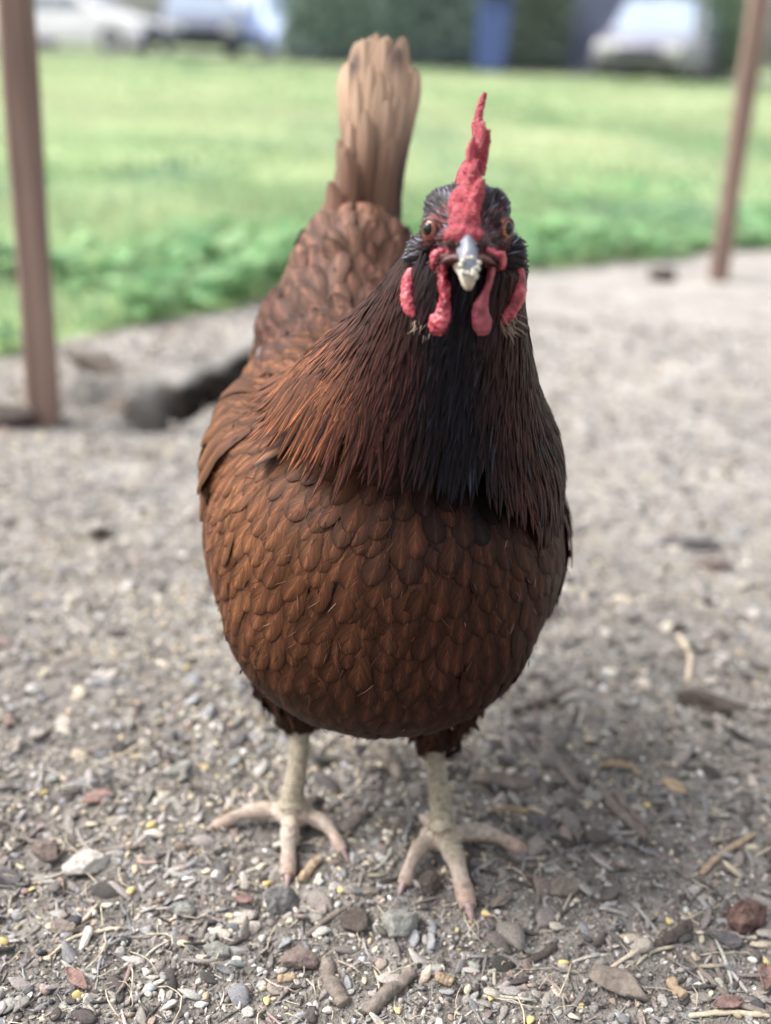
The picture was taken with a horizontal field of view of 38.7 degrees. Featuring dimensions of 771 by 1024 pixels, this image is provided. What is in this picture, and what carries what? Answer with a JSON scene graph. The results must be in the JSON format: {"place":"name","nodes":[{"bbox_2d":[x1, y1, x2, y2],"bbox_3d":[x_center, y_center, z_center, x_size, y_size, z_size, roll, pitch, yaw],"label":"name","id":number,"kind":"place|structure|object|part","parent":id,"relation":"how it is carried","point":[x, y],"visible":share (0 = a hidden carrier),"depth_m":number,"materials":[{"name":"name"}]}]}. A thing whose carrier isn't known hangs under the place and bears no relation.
{"place":"outdoors","nodes":[
{"label":"outdoors","id":0,"kind":"place"},
{"bbox_2d":[0,61,770,1023],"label":"ground","id":1,"kind":"structure","parent":0,"point":[162,395],"depth_m":0.96,"materials":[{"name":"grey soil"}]},
{"bbox_2d":[0,937,7,945],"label":"corn kernel","id":2,"kind":"object","parent":1,"relation":"on","point":[4,941],"visible":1,"depth_m":0.65,"materials":[{"name":"yellow food"}]},
{"bbox_2d":[0,867,20,885],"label":"stone","id":3,"kind":"object","parent":1,"relation":"on","point":[10,880],"visible":1,"depth_m":0.70,"materials":[{"name":"stone"}]},
{"bbox_2d":[0,404,36,428],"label":"clod","id":4,"kind":"object","parent":1,"relation":"on","point":[14,416],"visible":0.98,"depth_m":1.48,"materials":[{"name":"brown soil"}]},
{"bbox_2d":[0,0,61,427],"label":"wooden post","id":5,"kind":"object","parent":1,"relation":"on","point":[20,83],"visible":0.9,"depth_m":1.39,"materials":[{"name":"brown wood"}]},
{"bbox_2d":[39,789,47,794],"bbox_3d":[-0.244,0.200,0.784,0.005,0.003,0.007,4,13,35],"label":"corn kernel","id":6,"kind":"object","parent":1,"relation":"on","point":[45,791],"visible":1,"depth_m":0.78,"materials":[{"name":"yellow food"}]},
{"bbox_2d":[31,839,58,863],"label":"stone","id":7,"kind":"object","parent":1,"relation":"on","point":[45,850],"visible":1,"depth_m":0.71,"materials":[{"name":"stone"}]},
{"bbox_2d":[50,918,78,934],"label":"stone","id":8,"kind":"object","parent":1,"relation":"on","point":[59,926],"visible":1,"depth_m":0.66,"materials":[{"name":"brown stone"}]},
{"bbox_2d":[65,966,87,989],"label":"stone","id":9,"kind":"object","parent":1,"relation":"on","point":[75,976],"visible":1,"depth_m":0.63,"materials":[{"name":"stone"}]},
{"bbox_2d":[72,990,81,998],"bbox_3d":[-0.173,0.272,0.617,0.005,0.007,0.002,-32,4,-4],"label":"corn kernel","id":10,"kind":"object","parent":1,"relation":"on","point":[76,994],"visible":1,"depth_m":0.62,"materials":[{"name":"yellow food"}]},
{"bbox_2d":[18,836,139,853],"bbox_3d":[-0.205,0.222,0.729,0.083,0.005,0.012,4,23,4],"label":"twig","id":11,"kind":"object","parent":1,"relation":"on","point":[103,850],"visible":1,"depth_m":0.73,"materials":[{"name":"beige wood"}]},
{"bbox_2d":[44,926,121,959],"bbox_3d":[-0.182,0.256,0.657,0.047,0.004,0.009,-13,27,-32],"label":"straw","id":12,"kind":"object","parent":1,"relation":"on","point":[81,934],"visible":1,"depth_m":0.66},
{"bbox_2d":[61,849,108,875],"bbox_3d":[-0.195,0.229,0.714,0.028,0.013,0.023,3,23,0],"label":"stone","id":13,"kind":"object","parent":1,"relation":"on","point":[85,862],"visible":1,"depth_m":0.71,"materials":[{"name":"white stone"}]},
{"bbox_2d":[63,350,122,374],"bbox_3d":[-0.436,-0.223,1.644,0.087,0.036,0.048,3,23,0],"label":"clod","id":14,"kind":"object","parent":1,"relation":"on","point":[100,363],"visible":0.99,"depth_m":1.63,"materials":[{"name":"brown soil"}]},
{"bbox_2d":[82,789,111,803],"bbox_3d":[-0.205,0.203,0.780,0.022,0.005,0.013,-7,25,-22],"label":"bark chip","id":15,"kind":"object","parent":1,"relation":"on","point":[96,796],"visible":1,"depth_m":0.78,"materials":[{"name":"plant"}]},
{"bbox_2d":[87,526,112,539],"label":"clod","id":16,"kind":"object","parent":1,"relation":"on","point":[99,532],"visible":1,"depth_m":1.18,"materials":[{"name":"soil"}]},
{"bbox_2d":[102,398,138,415],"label":"clod","id":17,"kind":"object","parent":1,"relation":"on","point":[124,406],"visible":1,"depth_m":1.57,"materials":[{"name":"brown soil"}]},
{"bbox_2d":[126,886,134,894],"bbox_3d":[-0.161,0.239,0.694,0.004,0.002,0.006,32,44,15],"label":"corn kernel","id":18,"kind":"object","parent":1,"relation":"on","point":[130,891],"visible":1,"depth_m":0.69,"materials":[{"name":"yellow food"}]},
{"bbox_2d":[146,821,155,827],"bbox_3d":[-0.161,0.214,0.751,0.005,0.003,0.007,38,37,27],"label":"corn kernel","id":19,"kind":"object","parent":1,"relation":"on","point":[150,824],"visible":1,"depth_m":0.75,"materials":[{"name":"yellow food"}]},
{"bbox_2d":[165,760,193,777],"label":"stone","id":20,"kind":"object","parent":1,"relation":"on","point":[181,768],"visible":1,"depth_m":0.80,"materials":[{"name":"grey stone"}]},
{"bbox_2d":[173,903,195,917],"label":"stone","id":21,"kind":"object","parent":1,"relation":"on","point":[182,910],"visible":1,"depth_m":0.68,"materials":[{"name":"white stone"}]},
{"bbox_2d":[200,764,208,769],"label":"corn kernel","id":22,"kind":"object","parent":1,"relation":"on","point":[203,767],"visible":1,"depth_m":0.81,"materials":[{"name":"yellow food"}]},
{"bbox_2d":[203,941,229,957],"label":"stone","id":23,"kind":"object","parent":1,"relation":"on","point":[212,949],"visible":1,"depth_m":0.65,"materials":[{"name":"grey stone"}]},
{"bbox_2d":[212,862,231,883],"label":"stone","id":24,"kind":"object","parent":1,"relation":"on","point":[221,876],"visible":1,"depth_m":0.71,"materials":[{"name":"stone"}]},
{"bbox_2d":[203,936,248,958],"bbox_3d":[-0.096,0.259,0.654,0.032,0.004,0.004,-17,30,-38],"label":"twig","id":25,"kind":"object","parent":1,"relation":"on","point":[237,941],"visible":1,"depth_m":0.66,"materials":[{"name":"wood"}]},
{"bbox_2d":[228,732,246,746],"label":"pebble","id":26,"kind":"object","parent":1,"relation":"on","point":[240,739],"visible":1,"depth_m":0.84,"materials":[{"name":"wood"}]},
{"bbox_2d":[233,893,252,902],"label":"stone","id":27,"kind":"object","parent":1,"relation":"on","point":[244,898],"visible":1,"depth_m":0.69,"materials":[{"name":"pink stone"}]},
{"bbox_2d":[263,997,269,1004],"bbox_3d":[-0.067,0.276,0.619,0.004,0.002,0.006,3,20,-10],"label":"corn kernel","id":28,"kind":"object","parent":1,"relation":"on","point":[266,1000],"visible":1,"depth_m":0.62,"materials":[{"name":"yellow food"}]},
{"bbox_2d":[262,881,272,885],"bbox_3d":[-0.076,0.240,0.709,0.007,0.003,0.004,-3,10,-36],"label":"corn kernel","id":29,"kind":"object","parent":1,"relation":"on","point":[266,883],"visible":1,"depth_m":0.71,"materials":[{"name":"yellow food"}]},
{"bbox_2d":[262,885,299,915],"bbox_3d":[-0.066,0.244,0.690,0.024,0.012,0.018,3,23,0],"label":"stone","id":30,"kind":"object","parent":1,"relation":"on","point":[282,900],"visible":1,"depth_m":0.69,"materials":[{"name":"grey stone"}]},
{"bbox_2d":[277,971,295,984],"bbox_3d":[-0.057,0.270,0.636,0.011,0.006,0.008,3,23,0],"label":"wood pellet","id":31,"kind":"object","parent":1,"relation":"on","point":[286,977],"visible":1,"depth_m":0.63},
{"bbox_2d":[280,946,318,969],"bbox_3d":[-0.050,0.264,0.648,0.023,0.012,0.014,3,23,0],"label":"stone","id":32,"kind":"object","parent":1,"relation":"on","point":[297,957],"visible":1,"depth_m":0.64,"materials":[{"name":"stone"}]},
{"bbox_2d":[297,855,322,882],"bbox_3d":[-0.050,0.233,0.718,0.008,0.007,0.026,13,25,23],"label":"stick","id":33,"kind":"object","parent":1,"relation":"on","point":[308,869],"visible":1,"depth_m":0.72,"materials":[{"name":"beige wood"}]},
{"bbox_2d":[59,0,574,53],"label":"hedge","id":34,"kind":"object","parent":1,"relation":"on","point":[134,11],"visible":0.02,"depth_m":40.41,"materials":[{"name":"green plant"}]},
{"bbox_2d":[306,906,346,936],"bbox_3d":[-0.037,0.253,0.679,0.031,0.007,0.005,-17,30,-39],"label":"twig","id":35,"kind":"object","parent":1,"relation":"on","point":[330,917],"visible":1,"depth_m":0.68,"materials":[{"name":"wood"}]},
{"bbox_2d":[319,957,351,1007],"bbox_3d":[-0.031,0.271,0.635,0.014,0.010,0.036,-7,25,-21],"label":"twig","id":36,"kind":"object","parent":1,"relation":"on","point":[333,987],"visible":1,"depth_m":0.63,"materials":[{"name":"brown wood"}]},
{"bbox_2d":[272,0,428,64],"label":"hedge","id":37,"kind":"object","parent":1,"relation":"on","point":[306,24],"visible":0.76,"depth_m":24.86,"materials":[{"name":"green plant"}]},
{"bbox_2d":[339,808,367,835],"bbox_3d":[-0.022,0.215,0.761,0.008,0.008,0.028,16,26,28],"label":"stick","id":38,"kind":"object","parent":1,"relation":"on","point":[355,819],"visible":1,"depth_m":0.76,"materials":[{"name":"brown wood"}]},
{"bbox_2d":[340,905,368,931],"bbox_3d":[-0.019,0.252,0.677,0.018,0.010,0.022,3,23,0],"label":"stone","id":39,"kind":"object","parent":1,"relation":"on","point":[355,918],"visible":1,"depth_m":0.67,"materials":[{"name":"brown stone"}]},
{"bbox_2d":[360,887,378,897],"bbox_3d":[-0.010,0.242,0.699,0.013,0.006,0.008,3,23,0],"label":"bark chip","id":40,"kind":"object","parent":1,"relation":"on","point":[367,892],"visible":1,"depth_m":0.70,"materials":[{"name":"brown wood"}]},
{"bbox_2d":[197,33,572,924],"bbox_3d":[0.001,-0.051,0.751,0.250,0.510,0.394,3,23,0],"label":"hen","id":41,"kind":"object","parent":1,"relation":"on","point":[385,517],"visible":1,"depth_m":0.61,"materials":[{"name":"brown"}]},
{"bbox_2d":[458,253,481,279],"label":"feed crumbs","id":42,"kind":"object","parent":41,"relation":"attached to","point":[474,273],"visible":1,"depth_m":0.51,"materials":[{"name":"beige food"}]},
{"bbox_2d":[0,301,770,1023],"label":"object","id":43,"kind":"object","parent":1,"relation":"on","point":[322,901],"visible":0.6,"depth_m":0.81,"materials":[{"name":"grey gravel"}]},
{"bbox_2d":[0,299,770,1023],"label":"splinters","id":44,"kind":"object","parent":1,"relation":"on","point":[732,975],"visible":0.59,"depth_m":0.83,"materials":[{"name":"beige wood"}]},
{"bbox_2d":[0,524,770,1023],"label":"dry fibres","id":45,"kind":"object","parent":1,"relation":"on","point":[362,830],"visible":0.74,"depth_m":0.75,"materials":[{"name":"plant"}]},
{"bbox_2d":[0,348,770,1023],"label":"soil crumbs","id":46,"kind":"object","parent":1,"relation":"on","point":[458,938],"visible":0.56,"depth_m":0.81,"materials":[{"name":"soil"}]},
{"bbox_2d":[0,323,770,1023],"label":"spilled grain","id":47,"kind":"object","parent":1,"relation":"on","point":[318,877],"visible":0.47,"depth_m":0.98},
{"bbox_2d":[2,573,770,960],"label":"bark litter","id":48,"kind":"object","parent":1,"relation":"on","point":[510,935],"visible":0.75,"depth_m":0.80,"materials":[{"name":"brown wood"}]},
{"bbox_2d":[361,967,417,1016],"bbox_3d":[0.003,0.275,0.629,0.010,0.009,0.043,22,30,38],"label":"stick","id":49,"kind":"object","parent":1,"relation":"on","point":[379,999],"visible":1,"depth_m":0.62,"materials":[{"name":"beige wood"}]},
{"bbox_2d":[371,741,407,781],"bbox_3d":[0.004,0.187,0.825,0.013,0.016,0.040,-12,27,-32],"label":"root","id":50,"kind":"object","parent":1,"relation":"on","point":[386,756],"visible":1,"depth_m":0.82,"materials":[{"name":"brown plant"}]},
{"bbox_2d":[394,1007,399,1013],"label":"corn kernel","id":51,"kind":"object","parent":1,"relation":"on","point":[396,1010],"visible":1,"depth_m":0.62,"materials":[{"name":"yellow food"}]},
{"bbox_2d":[381,909,419,938],"bbox_3d":[0.009,0.253,0.672,0.024,0.017,0.020,3,23,0],"label":"stone","id":52,"kind":"object","parent":1,"relation":"on","point":[399,923],"visible":1,"depth_m":0.67,"materials":[{"name":"grey stone"}]},
{"bbox_2d":[417,869,443,895],"bbox_3d":[0.029,0.238,0.708,0.016,0.011,0.020,20,29,35],"label":"pebble","id":53,"kind":"object","parent":1,"relation":"on","point":[429,881],"visible":1,"depth_m":0.70,"materials":[{"name":"brown stone"}]},
{"bbox_2d":[401,0,479,71],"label":"bush","id":54,"kind":"object","parent":1,"relation":"on","point":[443,49],"visible":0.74,"depth_m":25.04,"materials":[{"name":"green plant"}]},
{"bbox_2d":[434,971,453,986],"bbox_3d":[0.034,0.272,0.639,0.012,0.008,0.008,3,23,0],"label":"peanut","id":55,"kind":"object","parent":1,"relation":"on","point":[445,979],"visible":1,"depth_m":0.64,"materials":[{"name":"beige food"}]},
{"bbox_2d":[481,910,489,915],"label":"corn kernel","id":56,"kind":"object","parent":1,"relation":"on","point":[484,912],"visible":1,"depth_m":0.69,"materials":[{"name":"yellow food"}]},
{"bbox_2d":[489,892,511,907],"bbox_3d":[0.073,0.247,0.698,0.015,0.007,0.013,3,23,0],"label":"bark chip","id":57,"kind":"object","parent":1,"relation":"on","point":[503,899],"visible":1,"depth_m":0.70,"materials":[{"name":"wood"}]},
{"bbox_2d":[469,771,532,790],"bbox_3d":[0.086,0.199,0.814,0.047,0.015,0.016,8,24,12],"label":"bark chunk","id":58,"kind":"object","parent":1,"relation":"on","point":[505,781],"visible":1,"depth_m":0.81,"materials":[{"name":"wood"}]},
{"bbox_2d":[491,805,528,813],"bbox_3d":[0.089,0.212,0.781,0.028,0.007,0.005,4,34,-10],"label":"dead leaf","id":59,"kind":"object","parent":1,"relation":"on","point":[508,808],"visible":1,"depth_m":0.78,"materials":[{"name":"brown plant"}]},
{"bbox_2d":[526,1016,534,1023],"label":"corn kernel","id":60,"kind":"object","parent":1,"relation":"on","point":[530,1019],"visible":1,"depth_m":0.61,"materials":[{"name":"yellow food"}]},
{"bbox_2d":[499,0,576,74],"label":"bush","id":61,"kind":"object","parent":1,"relation":"on","point":[545,47],"visible":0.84,"depth_m":25.29,"materials":[{"name":"green plant"}]},
{"bbox_2d":[526,815,552,827],"bbox_3d":[0.108,0.218,0.773,0.018,0.007,0.011,3,23,0],"label":"bark chip","id":62,"kind":"object","parent":1,"relation":"on","point":[544,820],"visible":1,"depth_m":0.77,"materials":[{"name":"wood"}]},
{"bbox_2d":[510,687,577,713],"bbox_3d":[0.134,0.159,0.922,0.068,0.011,0.009,-11,26,-28],"label":"stick","id":63,"kind":"object","parent":1,"relation":"on","point":[551,699],"visible":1,"depth_m":0.92,"materials":[{"name":"grey wood"}]},
{"bbox_2d":[530,943,557,962],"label":"stick","id":64,"kind":"object","parent":1,"relation":"on","point":[548,950],"visible":1,"depth_m":0.66,"materials":[{"name":"wood"}]},
{"bbox_2d":[333,1,770,75],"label":"hedge","id":65,"kind":"object","parent":1,"relation":"on","point":[768,64],"visible":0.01,"depth_m":42.10,"materials":[{"name":"green plant"}]},
{"bbox_2d":[539,734,583,792],"bbox_3d":[0.132,0.191,0.833,0.010,0.010,0.070,-4,24,-14],"label":"stick","id":66,"kind":"object","parent":1,"relation":"on","point":[562,768],"visible":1,"depth_m":0.82,"materials":[{"name":"wood"}]},
{"bbox_2d":[558,960,568,964],"bbox_3d":[0.106,0.269,0.655,0.007,0.003,0.004,-7,43,-4],"label":"corn kernel","id":67,"kind":"object","parent":1,"relation":"on","point":[564,961],"visible":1,"depth_m":0.65,"materials":[{"name":"yellow food"}]},
{"bbox_2d":[549,876,582,896],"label":"clod","id":68,"kind":"object","parent":1,"relation":"on","point":[562,886],"visible":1,"depth_m":0.71,"materials":[{"name":"brown soil"}]},
{"bbox_2d":[599,759,636,767],"bbox_3d":[0.176,0.192,0.830,0.030,0.007,0.008,4,34,-10],"label":"dead leaf","id":69,"kind":"object","parent":1,"relation":"on","point":[619,763],"visible":1,"depth_m":0.83,"materials":[{"name":"beige plant"}]},
{"bbox_2d":[588,964,648,1002],"bbox_3d":[0.136,0.272,0.639,0.036,0.012,0.021,9,24,14],"label":"bark chunk","id":70,"kind":"object","parent":1,"relation":"on","point":[621,981],"visible":1,"depth_m":0.64,"materials":[{"name":"brown wood"}]},
{"bbox_2d":[597,786,654,840],"bbox_3d":[0.172,0.214,0.785,0.019,0.009,0.058,-8,25,-23],"label":"stick","id":71,"kind":"object","parent":1,"relation":"on","point":[615,803],"visible":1,"depth_m":0.78,"materials":[{"name":"brown wood"}]},
{"bbox_2d":[647,267,676,280],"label":"clod","id":72,"kind":"object","parent":1,"relation":"on","point":[661,274],"visible":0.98,"depth_m":2.65,"materials":[{"name":"brown soil"}]},
{"bbox_2d":[666,917,672,924],"bbox_3d":[0.178,0.257,0.692,0.004,0.003,0.006,1,24,-19],"label":"corn kernel","id":73,"kind":"object","parent":1,"relation":"on","point":[669,921],"visible":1,"depth_m":0.69,"materials":[{"name":"yellow food"}]},
{"bbox_2d":[659,778,687,793],"bbox_3d":[0.212,0.202,0.810,0.022,0.003,0.012,23,41,29],"label":"dead leaf","id":74,"kind":"object","parent":1,"relation":"on","point":[674,785],"visible":1,"depth_m":0.81,"materials":[{"name":"beige plant"}]},
{"bbox_2d":[654,920,693,946],"bbox_3d":[0.178,0.262,0.678,0.031,0.009,0.009,-14,28,-34],"label":"stick","id":75,"kind":"object","parent":1,"relation":"on","point":[671,937],"visible":1,"depth_m":0.68,"materials":[{"name":"wood"}]},
{"bbox_2d":[665,976,687,999],"bbox_3d":[0.169,0.277,0.637,0.007,0.006,0.014,-9,26,-25],"label":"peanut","id":76,"kind":"object","parent":1,"relation":"on","point":[671,984],"visible":1,"depth_m":0.64,"materials":[{"name":"beige food"}]},
{"bbox_2d":[676,634,693,681],"bbox_3d":[0.274,0.132,0.999,0.011,0.008,0.088,5,23,6],"label":"straw","id":77,"kind":"object","parent":1,"relation":"on","point":[682,641],"visible":1,"depth_m":0.99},
{"bbox_2d":[664,535,723,549],"bbox_3d":[0.343,0.035,1.220,0.063,0.016,0.025,3,23,0],"label":"bark chunk","id":78,"kind":"object","parent":1,"relation":"on","point":[692,542],"visible":1,"depth_m":1.21,"materials":[{"name":"wood"}]},
{"bbox_2d":[652,0,747,79],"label":"bush","id":79,"kind":"object","parent":1,"relation":"on","point":[732,14],"visible":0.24,"depth_m":26.54,"materials":[{"name":"green plant"}]},
{"bbox_2d":[676,688,742,714],"bbox_3d":[0.270,0.159,0.917,0.055,0.017,0.018,12,25,20],"label":"bark chunk","id":80,"kind":"object","parent":1,"relation":"on","point":[704,701],"visible":1,"depth_m":0.91,"materials":[{"name":"brown wood"}]},
{"bbox_2d":[697,558,733,570],"bbox_3d":[0.352,0.056,1.171,0.038,0.012,0.017,3,23,0],"label":"bark chunk","id":81,"kind":"object","parent":1,"relation":"on","point":[717,564],"visible":1,"depth_m":1.17,"materials":[{"name":"brown wood"}]},
{"bbox_2d":[682,940,770,1017],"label":"twig","id":82,"kind":"object","parent":1,"relation":"on","point":[710,979],"visible":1,"depth_m":0.65,"materials":[{"name":"brown wood"}]},
{"bbox_2d":[698,832,756,875],"bbox_3d":[0.234,0.233,0.753,0.067,0.006,0.007,-17,30,-38],"label":"stick","id":83,"kind":"object","parent":1,"relation":"on","point":[712,862],"visible":1,"depth_m":0.75,"materials":[{"name":"beige wood"}]},
{"bbox_2d":[713,994,742,1007],"bbox_3d":[0.196,0.280,0.627,0.020,0.003,0.009,1,34,-18],"label":"dead leaf","id":84,"kind":"object","parent":1,"relation":"on","point":[726,1001],"visible":1,"depth_m":0.63,"materials":[{"name":"brown plant"}]},
{"bbox_2d":[688,1009,770,1018],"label":"straw","id":85,"kind":"object","parent":1,"relation":"on","point":[725,1012],"visible":1,"depth_m":0.62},
{"bbox_2d":[716,931,742,948],"bbox_3d":[0.212,0.264,0.677,0.016,0.006,0.012,3,23,0],"label":"bark chip","id":86,"kind":"object","parent":1,"relation":"on","point":[731,940],"visible":1,"depth_m":0.68,"materials":[{"name":"wood"}]},
{"bbox_2d":[707,0,769,282],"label":"wooden post","id":87,"kind":"object","parent":1,"relation":"on","point":[746,82],"visible":0.93,"depth_m":2.56,"materials":[{"name":"brown wood"}]},
{"bbox_2d":[725,898,766,934],"bbox_3d":[0.227,0.254,0.694,0.030,0.020,0.020,-11,27,-29],"label":"clod","id":88,"kind":"object","parent":1,"relation":"on","point":[743,916],"visible":1,"depth_m":0.69,"materials":[{"name":"brown soil"}]},
{"bbox_2d":[757,963,770,990],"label":"dead leaf","id":89,"kind":"object","parent":1,"relation":"on","point":[765,968],"visible":1,"depth_m":0.65,"materials":[{"name":"brown plant"}]},
{"bbox_2d":[763,957,770,965],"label":"corn kernel","id":90,"kind":"object","parent":1,"relation":"on","point":[765,960],"visible":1,"depth_m":0.66,"materials":[{"name":"yellow food"}]},
{"bbox_2d":[0,41,770,356],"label":"lawn","id":91,"kind":"structure","parent":0,"point":[189,309],"depth_m":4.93,"materials":[{"name":"green plant"}]},
{"bbox_2d":[0,164,770,342],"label":"ground cover","id":92,"kind":"object","parent":91,"relation":"on","point":[262,247],"visible":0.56,"depth_m":2.46,"materials":[{"name":"green plant"}]},
{"bbox_2d":[473,0,513,73],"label":"wheeled bin","id":93,"kind":"object","parent":91,"relation":"on","point":[494,17],"visible":0.96,"depth_m":23.17,"materials":[{"name":"blue plastic"}]},
{"bbox_2d":[518,0,651,76],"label":"board fence","id":94,"kind":"object","parent":91,"relation":"on","point":[608,13],"visible":0.1,"depth_m":26.13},
{"bbox_2d":[38,46,770,84],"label":"road","id":95,"kind":"structure","parent":0,"point":[180,54],"depth_m":26.15,"materials":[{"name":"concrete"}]},
{"bbox_2d":[34,0,161,51],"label":"parked car","id":96,"kind":"object","parent":95,"relation":"on","point":[110,25],"visible":0.63,"depth_m":27.58,"materials":[{"name":"paint"}]},
{"bbox_3d":[-9.072,-12.923,27.692,1.210,0.306,0.118,7,23,11],"label":"side window","id":97,"kind":"part","parent":96,"relation":"part of","materials":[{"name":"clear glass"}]},
{"bbox_3d":[-7.914,-12.772,27.465,1.010,0.306,0.118,7,23,11],"label":"side window","id":98,"kind":"part","parent":96,"relation":"part of","materials":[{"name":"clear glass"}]},
{"bbox_2d":[154,0,243,59],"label":"parked car","id":99,"kind":"object","parent":95,"relation":"on","point":[211,24],"visible":0.94,"depth_m":25.79,"materials":[{"name":"paint"}]},
{"bbox_2d":[231,0,320,58],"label":"parked car","id":100,"kind":"object","parent":95,"relation":"on","point":[258,21],"visible":0.21,"depth_m":27.24,"materials":[{"name":"paint"}]},
{"bbox_3d":[-3.882,-13.293,28.754,0.119,0.603,1.420,-8,25,-23],"label":"side window","id":101,"kind":"part","parent":100,"relation":"part of","materials":[{"name":"white glass"}]},
{"bbox_3d":[-3.337,-12.791,27.632,0.119,0.603,1.110,-8,25,-23],"label":"side window","id":102,"kind":"part","parent":100,"relation":"part of","materials":[{"name":"white glass"}]},
{"bbox_2d":[592,0,720,82],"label":"parked car","id":103,"kind":"object","parent":95,"relation":"on","point":[682,38],"visible":0.94,"depth_m":24.05,"materials":[{"name":"paint"}]},
{"bbox_3d":[7.099,-10.937,24.425,0.119,0.603,1.010,13,25,22],"label":"side window","id":104,"kind":"part","parent":103,"relation":"part of","materials":[{"name":"grey glass"}]},
{"bbox_3d":[7.625,-11.357,25.472,0.119,0.603,1.320,13,25,22],"label":"side window","id":105,"kind":"part","parent":103,"relation":"part of","materials":[{"name":"grey glass"}]},
{"bbox_2d":[114,0,770,68],"label":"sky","id":106,"kind":"structure","parent":0,"point":[768,28],"materials":[{"name":"white"}]}
]}

